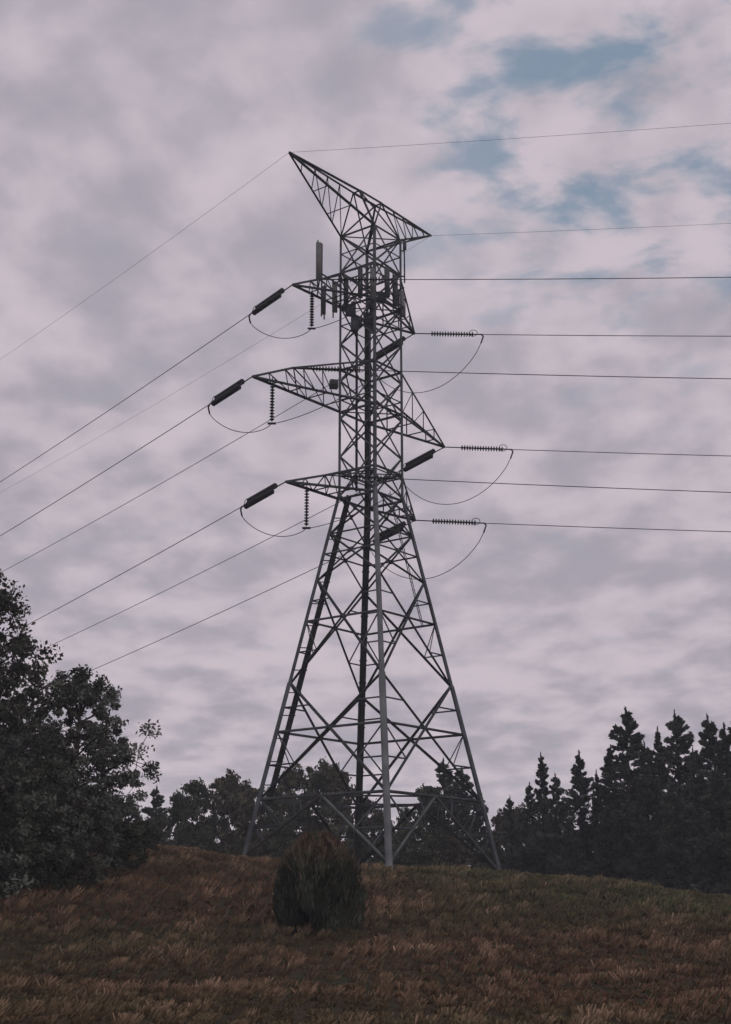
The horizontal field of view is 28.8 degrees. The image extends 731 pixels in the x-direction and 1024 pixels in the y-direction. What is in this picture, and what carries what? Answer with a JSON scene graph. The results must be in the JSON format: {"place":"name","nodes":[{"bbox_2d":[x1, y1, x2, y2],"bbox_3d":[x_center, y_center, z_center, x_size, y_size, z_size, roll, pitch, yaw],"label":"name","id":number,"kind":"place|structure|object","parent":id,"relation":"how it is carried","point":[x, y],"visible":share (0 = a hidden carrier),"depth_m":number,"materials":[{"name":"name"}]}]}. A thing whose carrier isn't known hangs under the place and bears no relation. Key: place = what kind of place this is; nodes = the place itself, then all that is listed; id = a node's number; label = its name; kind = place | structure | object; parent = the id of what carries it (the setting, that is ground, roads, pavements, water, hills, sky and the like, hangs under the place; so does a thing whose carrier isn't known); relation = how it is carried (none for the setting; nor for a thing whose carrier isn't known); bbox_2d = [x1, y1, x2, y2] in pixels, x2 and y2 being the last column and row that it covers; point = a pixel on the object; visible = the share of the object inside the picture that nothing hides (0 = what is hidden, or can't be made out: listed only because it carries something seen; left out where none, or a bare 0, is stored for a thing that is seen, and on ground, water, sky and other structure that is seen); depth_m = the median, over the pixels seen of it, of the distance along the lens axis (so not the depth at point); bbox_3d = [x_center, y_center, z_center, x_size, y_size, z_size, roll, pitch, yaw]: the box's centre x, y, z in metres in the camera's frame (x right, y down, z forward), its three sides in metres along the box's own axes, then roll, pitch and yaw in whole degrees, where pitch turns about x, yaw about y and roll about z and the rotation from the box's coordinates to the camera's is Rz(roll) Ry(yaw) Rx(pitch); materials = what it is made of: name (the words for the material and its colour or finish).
{"place":"outdoors","nodes":[
{"label":"outdoors","id":0,"kind":"place"},
{"bbox_2d":[0,844,730,1023],"bbox_3d":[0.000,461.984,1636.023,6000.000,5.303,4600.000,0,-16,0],"label":"grassy hill ground","id":1,"kind":"structure","parent":0,"point":[297,973],"depth_m":37.47,"materials":[{"name":"brown plant"}]},
{"bbox_2d":[0,720,56,905],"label":"deciduous tree","id":2,"kind":"object","parent":1,"relation":"on","point":[11,803],"visible":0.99,"depth_m":45.69,"materials":[{"name":"green plant"}]},
{"bbox_2d":[0,568,93,846],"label":"deciduous tree","id":3,"kind":"object","parent":1,"relation":"on","point":[21,646],"visible":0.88,"depth_m":50.34,"materials":[{"name":"green plant"}]},
{"bbox_2d":[0,763,162,900],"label":"shrub thicket","id":4,"kind":"object","parent":1,"relation":"on","point":[51,868],"visible":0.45,"depth_m":51.08,"materials":[{"name":"green plant"}]},
{"bbox_2d":[3,663,161,885],"bbox_3d":[-11.165,9.886,53.312,6.708,8.806,6.090,0,-16,0],"label":"deciduous tree","id":5,"kind":"object","parent":1,"relation":"on","point":[103,750],"visible":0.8,"depth_m":53.31,"materials":[{"name":"green plant"}]},
{"bbox_2d":[0,730,595,873],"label":"distant treeline","id":6,"kind":"object","parent":1,"relation":"on","point":[440,845],"visible":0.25,"depth_m":104.00,"materials":[{"name":"green plant"}]},
{"bbox_2d":[272,830,368,933],"bbox_3d":[-1.487,11.444,43.605,2.967,3.404,2.903,8,-18,-26],"label":"juniper bush","id":7,"kind":"object","parent":1,"relation":"on","point":[317,884],"visible":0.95,"depth_m":42.80,"materials":[{"name":"green plant"}]},
{"bbox_2d":[208,151,513,869],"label":"transmission tower","id":8,"kind":"structure","parent":1,"relation":"on","point":[374,297],"depth_m":77.60,"materials":[{"name":"metal"}]},
{"bbox_2d":[0,405,207,535],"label":"overhead power line","id":9,"kind":"object","parent":8,"relation":"attached to","point":[108,468],"visible":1,"depth_m":84.19,"materials":[{"name":"metal"}]},
{"bbox_2d":[7,507,240,635],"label":"overhead power line","id":10,"kind":"object","parent":8,"relation":"attached to","point":[133,567],"visible":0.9,"depth_m":85.19,"materials":[{"name":"metal"}]},
{"bbox_2d":[0,315,248,481],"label":"overhead power line","id":11,"kind":"object","parent":8,"relation":"attached to","point":[130,395],"visible":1,"depth_m":89.84,"materials":[{"name":"metal"}]},
{"bbox_2d":[1,153,287,358],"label":"overhead ground wire","id":12,"kind":"object","parent":8,"relation":"attached to","point":[150,253],"visible":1,"depth_m":88.53,"materials":[{"name":"metal"}]},
{"bbox_2d":[0,366,360,572],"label":"overhead power line","id":13,"kind":"object","parent":8,"relation":"attached to","point":[169,478],"visible":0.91,"depth_m":103.34,"materials":[{"name":"metal"}]},
{"bbox_2d":[27,545,362,697],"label":"overhead power line","id":14,"kind":"object","parent":8,"relation":"attached to","point":[215,614],"visible":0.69,"depth_m":95.94,"materials":[{"name":"metal"}]},
{"bbox_2d":[7,470,399,665],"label":"overhead power line","id":15,"kind":"object","parent":8,"relation":"attached to","point":[197,574],"visible":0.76,"depth_m":103.98,"materials":[{"name":"metal"}]},
{"bbox_2d":[7,238,426,488],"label":"overhead ground wire","id":16,"kind":"object","parent":8,"relation":"attached to","point":[203,375],"visible":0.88,"depth_m":106.45,"materials":[{"name":"metal"}]},
{"bbox_2d":[301,123,728,151],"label":"overhead ground wire","id":17,"kind":"object","parent":8,"relation":"attached to","point":[515,138],"visible":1,"depth_m":76.84,"materials":[{"name":"metal"}]},
{"bbox_2d":[371,370,730,378],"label":"overhead power line","id":18,"kind":"object","parent":8,"relation":"attached to","point":[552,375],"visible":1,"depth_m":73.80,"materials":[{"name":"metal"}]},
{"bbox_2d":[393,277,730,279],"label":"overhead power line","id":19,"kind":"object","parent":8,"relation":"attached to","point":[570,278],"visible":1,"depth_m":77.41,"materials":[{"name":"metal"}]},
{"bbox_2d":[405,479,730,492],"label":"overhead power line","id":20,"kind":"object","parent":8,"relation":"attached to","point":[567,486],"visible":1,"depth_m":73.93,"materials":[{"name":"metal"}]},
{"bbox_2d":[433,223,728,235],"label":"overhead ground wire","id":21,"kind":"object","parent":8,"relation":"attached to","point":[589,229],"visible":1,"depth_m":86.30,"materials":[{"name":"metal"}]},
{"bbox_2d":[483,334,730,336],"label":"overhead power line","id":22,"kind":"object","parent":8,"relation":"attached to","point":[590,335],"visible":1,"depth_m":82.39,"materials":[{"name":"metal"}]},
{"bbox_2d":[486,523,730,531],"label":"overhead power line","id":23,"kind":"object","parent":8,"relation":"attached to","point":[609,527],"visible":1,"depth_m":79.19,"materials":[{"name":"metal"}]},
{"bbox_2d":[512,449,725,455],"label":"overhead power line","id":24,"kind":"object","parent":8,"relation":"attached to","point":[626,453],"visible":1,"depth_m":82.38,"materials":[{"name":"metal"}]},
{"bbox_2d":[497,794,522,872],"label":"pine tree","id":25,"kind":"object","parent":1,"relation":"on","point":[509,812],"visible":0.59,"depth_m":95.62,"materials":[{"name":"green plant"}]},
{"bbox_2d":[506,782,556,873],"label":"pine tree","id":26,"kind":"object","parent":1,"relation":"on","point":[524,814],"visible":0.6,"depth_m":94.55,"materials":[{"name":"green plant"}]},
{"bbox_2d":[519,752,559,874],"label":"pine tree","id":27,"kind":"object","parent":1,"relation":"on","point":[542,792],"visible":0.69,"depth_m":93.97,"materials":[{"name":"green plant"}]},
{"bbox_2d":[525,772,584,875],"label":"pine tree","id":28,"kind":"object","parent":1,"relation":"on","point":[551,823],"visible":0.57,"depth_m":92.53,"materials":[{"name":"green plant"}]},
{"bbox_2d":[544,817,593,875],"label":"pine tree","id":29,"kind":"object","parent":1,"relation":"on","point":[570,850],"visible":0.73,"depth_m":89.30,"materials":[{"name":"green plant"}]},
{"bbox_2d":[547,749,598,876],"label":"pine tree","id":30,"kind":"object","parent":1,"relation":"on","point":[581,782],"visible":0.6,"depth_m":92.04,"materials":[{"name":"green plant"}]},
{"bbox_2d":[574,769,602,875],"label":"pine tree","id":31,"kind":"object","parent":1,"relation":"on","point":[595,813],"visible":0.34,"depth_m":90.96,"materials":[{"name":"green plant"}]},
{"bbox_2d":[587,744,628,878],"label":"pine tree","id":32,"kind":"object","parent":1,"relation":"on","point":[605,801],"visible":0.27,"depth_m":90.56,"materials":[{"name":"green plant"}]},
{"bbox_2d":[597,706,672,887],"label":"pine tree","id":33,"kind":"object","parent":1,"relation":"on","point":[618,808],"visible":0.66,"depth_m":88.22,"materials":[{"name":"green plant"}]},
{"bbox_2d":[611,740,671,887],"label":"pine tree","id":34,"kind":"object","parent":1,"relation":"on","point":[645,765],"visible":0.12,"depth_m":89.22,"materials":[{"name":"green plant"}]},
{"bbox_2d":[642,726,679,888],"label":"pine tree","id":35,"kind":"object","parent":1,"relation":"on","point":[659,767],"visible":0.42,"depth_m":88.58,"materials":[{"name":"green plant"}]},
{"bbox_2d":[644,709,711,881],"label":"pine tree","id":36,"kind":"object","parent":1,"relation":"on","point":[683,744],"visible":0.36,"depth_m":89.03,"materials":[{"name":"green plant"}]},
{"bbox_2d":[663,713,724,882],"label":"pine tree","id":37,"kind":"object","parent":1,"relation":"on","point":[709,732],"visible":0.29,"depth_m":87.03,"materials":[{"name":"green plant"}]},
{"bbox_2d":[672,745,724,892],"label":"pine tree","id":38,"kind":"object","parent":1,"relation":"on","point":[689,791],"visible":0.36,"depth_m":86.61,"materials":[{"name":"green plant"}]},
{"bbox_2d":[688,722,730,892],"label":"pine tree","id":39,"kind":"object","parent":1,"relation":"on","point":[722,751],"visible":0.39,"depth_m":85.24,"materials":[{"name":"green plant"}]},
{"bbox_2d":[710,721,730,876],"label":"pine tree","id":40,"kind":"object","parent":1,"relation":"on","point":[729,729],"visible":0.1,"depth_m":84.36,"materials":[{"name":"green plant"}]},
{"bbox_2d":[0,0,730,866],"label":"sky","id":41,"kind":"structure","parent":0,"point":[124,123],"materials":[{"name":"grey"}]}
]}

